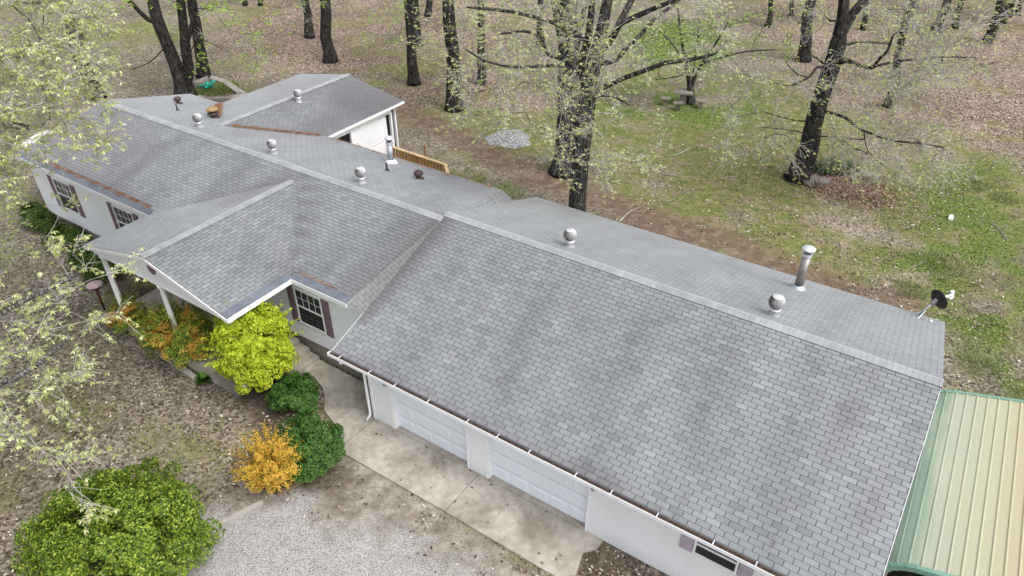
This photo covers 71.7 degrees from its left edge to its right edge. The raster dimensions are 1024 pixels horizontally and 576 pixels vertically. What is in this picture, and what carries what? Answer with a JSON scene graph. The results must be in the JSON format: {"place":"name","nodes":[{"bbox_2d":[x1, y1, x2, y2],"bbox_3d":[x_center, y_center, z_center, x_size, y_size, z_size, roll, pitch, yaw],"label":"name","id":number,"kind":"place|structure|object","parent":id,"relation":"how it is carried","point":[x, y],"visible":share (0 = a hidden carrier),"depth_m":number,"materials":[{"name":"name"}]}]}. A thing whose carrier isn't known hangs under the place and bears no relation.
{"place":"outdoors","nodes":[
{"label":"outdoors","id":0,"kind":"place"},
{"bbox_2d":[0,0,1023,575],"bbox_3d":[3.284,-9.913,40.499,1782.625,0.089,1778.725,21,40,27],"label":"ground","id":1,"kind":"structure","parent":0,"point":[358,536],"depth_m":31.65,"materials":[{"name":"brown soil"}]},
{"bbox_2d":[18,201,57,231],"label":"hedge bush","id":2,"kind":"object","parent":1,"relation":"on","point":[35,214],"visible":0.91,"depth_m":29.71,"materials":[{"name":"green plant"}]},
{"bbox_2d":[2,0,107,101],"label":"oak tree","id":3,"kind":"object","parent":1,"relation":"on","point":[87,64],"visible":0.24,"depth_m":40.78,"materials":[{"name":"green plant"}]},
{"bbox_2d":[40,219,89,251],"bbox_3d":[-18.095,-2.086,28.583,1.874,1.109,1.572,21,40,27],"label":"hedge bush","id":4,"kind":"object","parent":1,"relation":"on","point":[67,232],"visible":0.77,"depth_m":28.38,"materials":[{"name":"green plant"}]},
{"bbox_2d":[0,0,148,533],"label":"oak tree","id":5,"kind":"object","parent":1,"relation":"on","point":[26,50],"visible":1,"depth_m":15.84,"materials":[{"name":"green plant"}]},
{"bbox_2d":[66,240,95,273],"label":"hedge bush","id":6,"kind":"object","parent":1,"relation":"on","point":[76,262],"visible":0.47,"depth_m":27.15,"materials":[{"name":"green plant"}]},
{"bbox_2d":[85,280,105,309],"bbox_3d":[-14.654,0.269,25.119,0.550,1.240,0.550,21,40,27],"label":"bird bath","id":7,"kind":"object","parent":1,"relation":"on","point":[94,285],"visible":0.98,"depth_m":24.83,"materials":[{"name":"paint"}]},
{"bbox_2d":[80,253,124,281],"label":"hedge bush","id":8,"kind":"object","parent":1,"relation":"on","point":[98,261],"visible":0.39,"depth_m":26.61,"materials":[{"name":"green plant"}]},
{"bbox_2d":[9,456,225,575],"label":"evergreen bush","id":9,"kind":"object","parent":1,"relation":"on","point":[134,547],"visible":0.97,"depth_m":15.81,"materials":[{"name":"green plant"}]},
{"bbox_2d":[97,286,154,335],"bbox_3d":[-12.973,0.906,23.906,2.027,1.654,1.896,21,40,27],"label":"nandina shrub","id":10,"kind":"object","parent":1,"relation":"on","point":[119,325],"visible":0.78,"depth_m":23.71,"materials":[{"name":"green plant"}]},
{"bbox_2d":[125,294,218,368],"bbox_3d":[-10.602,1.400,22.253,2.796,2.765,2.775,-11,37,-15],"label":"nandina shrub","id":11,"kind":"object","parent":1,"relation":"on","point":[162,333],"visible":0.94,"depth_m":21.93,"materials":[{"name":"green plant"}]},
{"bbox_2d":[155,349,196,380],"bbox_3d":[-10.932,2.463,22.995,2.232,0.130,0.160,24,42,30],"label":"edging timber","id":12,"kind":"object","parent":1,"relation":"on","point":[188,373],"visible":0.43,"depth_m":22.64,"materials":[{"name":"grey wood"}]},
{"bbox_2d":[146,0,239,78],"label":"oak tree","id":13,"kind":"object","parent":1,"relation":"on","point":[201,72],"visible":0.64,"depth_m":44.31,"materials":[{"name":"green plant"}]},
{"bbox_2d":[109,0,281,95],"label":"oak tree","id":14,"kind":"object","parent":1,"relation":"on","point":[182,76],"visible":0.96,"depth_m":39.74,"materials":[{"name":"brown plant"}]},
{"bbox_2d":[194,371,211,384],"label":"hosta plant","id":15,"kind":"object","parent":1,"relation":"on","point":[201,377],"visible":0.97,"depth_m":22.26,"materials":[{"name":"green plant"}]},
{"bbox_2d":[198,80,215,88],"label":"garden ornament","id":16,"kind":"object","parent":1,"relation":"on","point":[207,85],"visible":1,"depth_m":43.26,"materials":[{"name":"teal plastic"}]},
{"bbox_2d":[195,78,238,96],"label":"grass tuft","id":17,"kind":"object","parent":1,"relation":"on","point":[219,86],"visible":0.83,"depth_m":43.40,"materials":[{"name":"green plant"}]},
{"bbox_2d":[194,75,245,102],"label":"stone bed edging","id":18,"kind":"object","parent":1,"relation":"on","point":[238,91],"visible":0.59,"depth_m":43.44,"materials":[{"name":"stone"}]},
{"bbox_2d":[211,499,263,530],"bbox_3d":[-7.121,5.872,18.236,1.450,0.100,0.110,-24,42,-29],"label":"edging timber","id":19,"kind":"object","parent":1,"relation":"on","point":[240,513],"visible":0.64,"depth_m":18.27,"materials":[{"name":"beige wood"}]},
{"bbox_2d":[242,0,247,5],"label":"oak tree","id":20,"kind":"object","parent":1,"relation":"on","point":[245,3],"visible":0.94,"depth_m":60.13,"materials":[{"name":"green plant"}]},
{"bbox_2d":[231,27,259,71],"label":"sapling","id":21,"kind":"object","parent":1,"relation":"on","point":[246,42],"visible":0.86,"depth_m":45.72,"materials":[{"name":"plant"}]},
{"bbox_2d":[198,295,307,395],"bbox_3d":[-7.718,1.683,21.153,2.930,3.583,2.866,3,36,4],"label":"lime green shrub","id":22,"kind":"object","parent":1,"relation":"on","point":[258,349],"visible":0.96,"depth_m":20.43,"materials":[{"name":"green plant"}]},
{"bbox_2d":[247,52,281,81],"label":"sapling","id":23,"kind":"object","parent":1,"relation":"on","point":[249,64],"visible":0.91,"depth_m":42.52,"materials":[{"name":"plant"}]},
{"bbox_2d":[228,423,303,493],"bbox_3d":[-6.327,4.504,18.373,1.957,2.213,1.989,-3,36,-4],"label":"golden shrub","id":24,"kind":"object","parent":1,"relation":"on","point":[262,455],"visible":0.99,"depth_m":18.05,"materials":[{"name":"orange plant"}]},
{"bbox_2d":[276,478,303,495],"bbox_3d":[-5.908,5.317,19.023,0.838,0.090,0.100,-24,42,-30],"label":"edging timber","id":25,"kind":"object","parent":1,"relation":"on","point":[291,486],"visible":0.64,"depth_m":18.94,"materials":[{"name":"brown wood"}]},
{"bbox_2d":[265,369,319,415],"bbox_3d":[-6.449,3.151,21.159,1.774,1.192,1.662,21,40,27],"label":"dark green bush","id":26,"kind":"object","parent":1,"relation":"on","point":[302,392],"visible":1,"depth_m":20.90,"materials":[{"name":"green plant"}]},
{"bbox_2d":[272,412,345,483],"bbox_3d":[-5.531,4.235,19.307,2.133,1.573,2.024,21,40,27],"label":"dark green bush","id":27,"kind":"object","parent":1,"relation":"on","point":[317,459],"visible":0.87,"depth_m":18.84,"materials":[{"name":"green plant"}]},
{"bbox_2d":[292,0,340,38],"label":"oak tree","id":28,"kind":"object","parent":1,"relation":"on","point":[309,34],"visible":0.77,"depth_m":51.93,"materials":[{"name":"brown plant"}]},
{"bbox_2d":[253,0,379,63],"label":"oak tree","id":29,"kind":"object","parent":1,"relation":"on","point":[330,56],"visible":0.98,"depth_m":47.10,"materials":[{"name":"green plant"}]},
{"bbox_2d":[303,360,374,443],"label":"walkway","id":30,"kind":"structure","parent":1,"relation":"on","point":[345,404],"depth_m":21.75,"materials":[{"name":"concrete"}]},
{"bbox_2d":[350,0,463,85],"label":"oak tree","id":31,"kind":"object","parent":1,"relation":"on","point":[413,77],"visible":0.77,"depth_m":43.11,"materials":[{"name":"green plant"}]},
{"bbox_2d":[385,0,429,46],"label":"oak tree","id":32,"kind":"object","parent":1,"relation":"on","point":[417,14],"visible":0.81,"depth_m":49.78,"materials":[{"name":"brown plant"}]},
{"bbox_2d":[343,419,478,511],"bbox_3d":[-2.921,4.890,19.779,3.835,0.150,1.500,21,40,27],"label":"driveway apron","id":33,"kind":"object","parent":1,"relation":"on","point":[400,454],"visible":0.8,"depth_m":19.64,"materials":[{"name":"concrete"}]},
{"bbox_2d":[363,433,562,563],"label":"dead leaves","id":34,"kind":"object","parent":33,"relation":"on","point":[471,487],"visible":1,"depth_m":18.99,"materials":[{"name":"brown plant"}]},
{"bbox_2d":[393,146,449,173],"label":"wooden deck","id":35,"kind":"structure","parent":1,"relation":"on","point":[418,159],"depth_m":32.37,"materials":[{"name":"brown wood"}]},
{"bbox_2d":[417,44,444,76],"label":"sapling","id":36,"kind":"object","parent":1,"relation":"on","point":[429,58],"visible":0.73,"depth_m":43.76,"materials":[{"name":"plant"}]},
{"bbox_2d":[424,0,441,16],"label":"oak tree","id":37,"kind":"object","parent":1,"relation":"on","point":[428,9],"visible":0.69,"depth_m":57.15,"materials":[{"name":"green plant"}]},
{"bbox_2d":[389,0,514,112],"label":"oak tree","id":38,"kind":"object","parent":1,"relation":"on","point":[450,31],"visible":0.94,"depth_m":38.59,"materials":[{"name":"green plant"}]},
{"bbox_2d":[450,168,484,181],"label":"grass tuft","id":39,"kind":"object","parent":1,"relation":"on","point":[470,174],"visible":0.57,"depth_m":34.22,"materials":[{"name":"plant"}]},
{"bbox_2d":[15,74,944,575],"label":"ranch house","id":40,"kind":"structure","parent":1,"relation":"on","point":[667,406],"depth_m":19.24,"materials":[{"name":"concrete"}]},
{"bbox_2d":[51,177,80,215],"bbox_3d":[-17.722,-3.652,28.159,1.270,1.370,0.055,21,40,27],"label":"window","id":41,"kind":"structure","parent":40,"relation":"in","point":[60,190],"depth_m":28.17,"materials":[{"name":"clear glass"}]},
{"bbox_2d":[39,158,151,208],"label":"pine needles","id":42,"kind":"object","parent":40,"relation":"on","point":[118,193],"visible":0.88,"depth_m":25.86,"materials":[{"name":"plant"}]},
{"bbox_2d":[111,204,133,227],"bbox_3d":[-14.301,-2.344,26.339,1.270,1.390,0.055,21,40,27],"label":"window","id":43,"kind":"structure","parent":40,"relation":"in","point":[123,217],"depth_m":26.20,"materials":[{"name":"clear glass"}]},
{"bbox_2d":[211,102,225,116],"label":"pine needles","id":44,"kind":"object","parent":40,"relation":"on","point":[220,108],"visible":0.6,"depth_m":31.48,"materials":[{"name":"orange plant"}]},
{"bbox_2d":[229,123,320,135],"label":"pine needles","id":45,"kind":"object","parent":40,"relation":"on","point":[268,129],"visible":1,"depth_m":29.32,"materials":[{"name":"plant"}]},
{"bbox_2d":[292,286,326,334],"bbox_3d":[-6.288,0.703,22.063,1.190,1.390,0.055,21,40,27],"label":"window","id":46,"kind":"structure","parent":40,"relation":"in","point":[309,308],"depth_m":22.05,"materials":[{"name":"clear glass"}]},
{"bbox_2d":[298,271,336,289],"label":"pine needles","id":47,"kind":"object","parent":40,"relation":"on","point":[317,280],"visible":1,"depth_m":20.89,"materials":[{"name":"plant"}]},
{"bbox_2d":[332,137,491,187],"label":"pine needles","id":48,"kind":"object","parent":40,"relation":"on","point":[490,186],"visible":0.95,"depth_m":27.51,"materials":[{"name":"plant"}]},
{"bbox_2d":[395,390,466,460],"bbox_3d":[-2.207,3.613,19.641,2.600,2.110,0.066,21,40,27],"label":"garage door","id":49,"kind":"structure","parent":40,"relation":"in","point":[447,433],"depth_m":19.80,"materials":[{"name":"paint"}]},
{"bbox_2d":[492,439,588,523],"bbox_3d":[0.708,4.721,18.085,2.950,2.110,0.066,21,40,27],"label":"garage door","id":50,"kind":"structure","parent":40,"relation":"in","point":[569,496],"depth_m":18.22,"materials":[{"name":"paint"}]},
{"bbox_2d":[692,540,739,574],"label":"window","id":51,"kind":"structure","parent":40,"relation":"in","point":[701,550],"depth_m":15.65,"materials":[{"name":"black glass"}]},
{"bbox_2d":[909,289,954,318],"bbox_3d":[12.204,0.472,20.530,1.211,0.955,0.582,0,35,0],"label":"satellite dish","id":52,"kind":"object","parent":40,"relation":"on","point":[939,299],"visible":0.98,"depth_m":20.42,"materials":[{"name":"metal"}]},
{"bbox_2d":[430,0,530,85],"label":"oak tree","id":53,"kind":"object","parent":1,"relation":"on","point":[479,45],"visible":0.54,"depth_m":42.70,"materials":[{"name":"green plant"}]},
{"bbox_2d":[483,129,530,148],"bbox_3d":[-0.179,-7.970,37.710,2.445,0.090,2.447,-16,38,-21],"label":"gravel heap","id":54,"kind":"object","parent":1,"relation":"on","point":[508,139],"visible":0.95,"depth_m":37.57,"materials":[{"name":"grey gravel"}]},
{"bbox_2d":[0,2,1017,276],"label":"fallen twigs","id":55,"kind":"object","parent":1,"relation":"on","point":[684,150],"visible":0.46,"depth_m":34.49,"materials":[{"name":"brown wood"}]},
{"bbox_2d":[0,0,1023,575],"bbox_3d":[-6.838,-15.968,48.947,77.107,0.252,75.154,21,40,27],"label":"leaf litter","id":56,"kind":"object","parent":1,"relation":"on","point":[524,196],"visible":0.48,"depth_m":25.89,"materials":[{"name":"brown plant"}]},
{"bbox_2d":[445,474,602,575],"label":"driveway apron","id":57,"kind":"object","parent":1,"relation":"on","point":[519,529],"visible":1,"depth_m":17.98,"materials":[{"name":"concrete"}]},
{"bbox_2d":[511,0,556,47],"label":"oak tree","id":58,"kind":"object","parent":1,"relation":"on","point":[538,23],"visible":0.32,"depth_m":49.56,"materials":[{"name":"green plant"}]},
{"bbox_2d":[468,0,643,179],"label":"oak tree","id":59,"kind":"object","parent":1,"relation":"on","point":[553,165],"visible":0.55,"depth_m":31.95,"materials":[{"name":"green plant"}]},
{"bbox_2d":[434,0,749,211],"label":"oak tree","id":60,"kind":"object","parent":1,"relation":"on","point":[588,94],"visible":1,"depth_m":23.82,"materials":[{"name":"green plant"}]},
{"bbox_2d":[661,96,670,105],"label":"stone bench","id":61,"kind":"object","parent":1,"relation":"on","point":[665,99],"visible":1,"depth_m":41.46,"materials":[{"name":"stone"}]},
{"bbox_2d":[673,101,683,110],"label":"stone bench","id":62,"kind":"object","parent":1,"relation":"on","point":[677,103],"visible":1,"depth_m":40.81,"materials":[{"name":"stone"}]},
{"bbox_2d":[675,88,692,104],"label":"stone table","id":63,"kind":"object","parent":1,"relation":"on","point":[683,93],"visible":0.89,"depth_m":41.40,"materials":[{"name":"stone"}]},
{"bbox_2d":[696,98,705,107],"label":"stone bench","id":64,"kind":"object","parent":1,"relation":"on","point":[700,102],"visible":1,"depth_m":41.13,"materials":[{"name":"stone"}]},
{"bbox_2d":[615,3,800,104],"bbox_3d":[11.265,-13.612,40.222,10.908,6.414,5.911,0,35,0],"label":"dogwood tree","id":65,"kind":"object","parent":1,"relation":"on","point":[690,100],"visible":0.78,"depth_m":39.51,"materials":[{"name":"green plant"}]},
{"bbox_2d":[764,0,786,27],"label":"oak tree","id":66,"kind":"object","parent":1,"relation":"on","point":[770,4],"visible":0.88,"depth_m":54.44,"materials":[{"name":"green plant"}]},
{"bbox_2d":[788,0,793,16],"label":"oak tree","id":67,"kind":"object","parent":1,"relation":"on","point":[790,7],"visible":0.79,"depth_m":57.24,"materials":[{"name":"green plant"}]},
{"bbox_2d":[749,0,858,62],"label":"oak tree","id":68,"kind":"object","parent":1,"relation":"on","point":[804,55],"visible":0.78,"depth_m":46.98,"materials":[{"name":"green plant"}]},
{"bbox_2d":[813,157,840,174],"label":"yucca plant","id":69,"kind":"object","parent":1,"relation":"on","point":[816,168],"visible":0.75,"depth_m":34.23,"materials":[{"name":"green plant"}]},
{"bbox_2d":[821,156,861,174],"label":"yucca plant","id":70,"kind":"object","parent":1,"relation":"on","point":[849,165],"visible":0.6,"depth_m":34.44,"materials":[{"name":"green plant"}]},
{"bbox_2d":[761,159,944,216],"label":"leaf mulch","id":71,"kind":"object","parent":1,"relation":"on","point":[835,186],"visible":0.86,"depth_m":32.83,"materials":[{"name":"brown plant"}]},
{"bbox_2d":[805,174,831,187],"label":"ornamental grass","id":72,"kind":"object","parent":71,"relation":"on","point":[825,181],"depth_m":33.38,"materials":[{"name":"plant"}]},
{"bbox_2d":[703,0,1023,202],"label":"oak tree","id":73,"kind":"object","parent":1,"relation":"on","point":[799,170],"visible":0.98,"depth_m":30.03,"materials":[{"name":"green plant"}]},
{"bbox_2d":[850,0,906,29],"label":"oak tree","id":74,"kind":"object","parent":1,"relation":"on","point":[864,18],"visible":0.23,"depth_m":53.93,"materials":[{"name":"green plant"}]},
{"bbox_2d":[893,280,928,298],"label":"grass tuft","id":75,"kind":"object","parent":1,"relation":"on","point":[911,285],"visible":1,"depth_m":26.48,"materials":[{"name":"green plant"}]},
{"bbox_2d":[848,0,981,107],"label":"oak tree","id":76,"kind":"object","parent":1,"relation":"on","point":[903,38],"visible":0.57,"depth_m":38.79,"materials":[{"name":"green plant"}]},
{"bbox_2d":[906,249,947,269],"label":"grass tuft","id":77,"kind":"object","parent":1,"relation":"on","point":[926,259],"visible":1,"depth_m":28.16,"materials":[{"name":"green plant"}]},
{"bbox_2d":[923,0,961,32],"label":"oak tree","id":78,"kind":"object","parent":1,"relation":"on","point":[942,13],"visible":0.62,"depth_m":53.02,"materials":[{"name":"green plant"}]},
{"bbox_2d":[931,0,964,29],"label":"oak tree","id":79,"kind":"object","parent":1,"relation":"on","point":[957,16],"visible":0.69,"depth_m":53.89,"materials":[{"name":"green plant"}]},
{"bbox_2d":[928,253,976,276],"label":"grass tuft","id":80,"kind":"object","parent":1,"relation":"on","point":[951,265],"visible":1,"depth_m":27.81,"materials":[{"name":"green plant"}]},
{"bbox_2d":[884,389,1023,575],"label":"metal carport","id":81,"kind":"object","parent":1,"relation":"on","point":[963,513],"visible":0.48,"depth_m":15.67,"materials":[{"name":"metal"}]},
{"bbox_2d":[926,263,982,292],"bbox_3d":[16.907,-0.418,27.061,2.008,0.106,2.007,21,40,27],"label":"grass tuft","id":82,"kind":"object","parent":1,"relation":"on","point":[956,277],"visible":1,"depth_m":27.08,"materials":[{"name":"green plant"}]},
{"bbox_2d":[955,179,985,191],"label":"grass tuft","id":83,"kind":"object","parent":1,"relation":"on","point":[974,185],"visible":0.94,"depth_m":33.20,"materials":[{"name":"green plant"}]},
{"bbox_2d":[956,352,999,377],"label":"grass tuft","id":84,"kind":"object","parent":1,"relation":"on","point":[979,356],"visible":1,"depth_m":23.05,"materials":[{"name":"green plant"}]},
{"bbox_2d":[959,168,1010,188],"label":"grass tuft","id":85,"kind":"object","parent":1,"relation":"on","point":[987,177],"visible":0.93,"depth_m":33.86,"materials":[{"name":"green plant"}]},
{"bbox_2d":[974,0,1018,23],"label":"oak tree","id":86,"kind":"object","parent":1,"relation":"on","point":[1006,7],"visible":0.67,"depth_m":55.32,"materials":[{"name":"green plant"}]},
{"bbox_2d":[978,0,1023,43],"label":"oak tree","id":87,"kind":"object","parent":1,"relation":"on","point":[999,8],"visible":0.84,"depth_m":50.69,"materials":[{"name":"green plant"}]},
{"bbox_2d":[989,191,1019,204],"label":"grass tuft","id":88,"kind":"object","parent":1,"relation":"on","point":[1007,198],"visible":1,"depth_m":32.19,"materials":[{"name":"green plant"}]},
{"bbox_2d":[1008,0,1015,17],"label":"oak tree","id":89,"kind":"object","parent":1,"relation":"on","point":[1012,5],"visible":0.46,"depth_m":56.95,"materials":[{"name":"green plant"}]},
{"bbox_2d":[1015,0,1023,15],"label":"oak tree","id":90,"kind":"object","parent":1,"relation":"on","point":[1019,10],"visible":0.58,"depth_m":57.29,"materials":[{"name":"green plant"}]},
{"bbox_2d":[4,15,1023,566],"bbox_3d":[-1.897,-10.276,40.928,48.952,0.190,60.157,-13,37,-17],"label":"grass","id":91,"kind":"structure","parent":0,"point":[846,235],"depth_m":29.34,"materials":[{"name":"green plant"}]},
{"bbox_2d":[851,169,880,182],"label":"ornamental grass","id":92,"kind":"object","parent":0,"point":[862,176],"depth_m":33.82,"materials":[{"name":"plant"}]}
]}

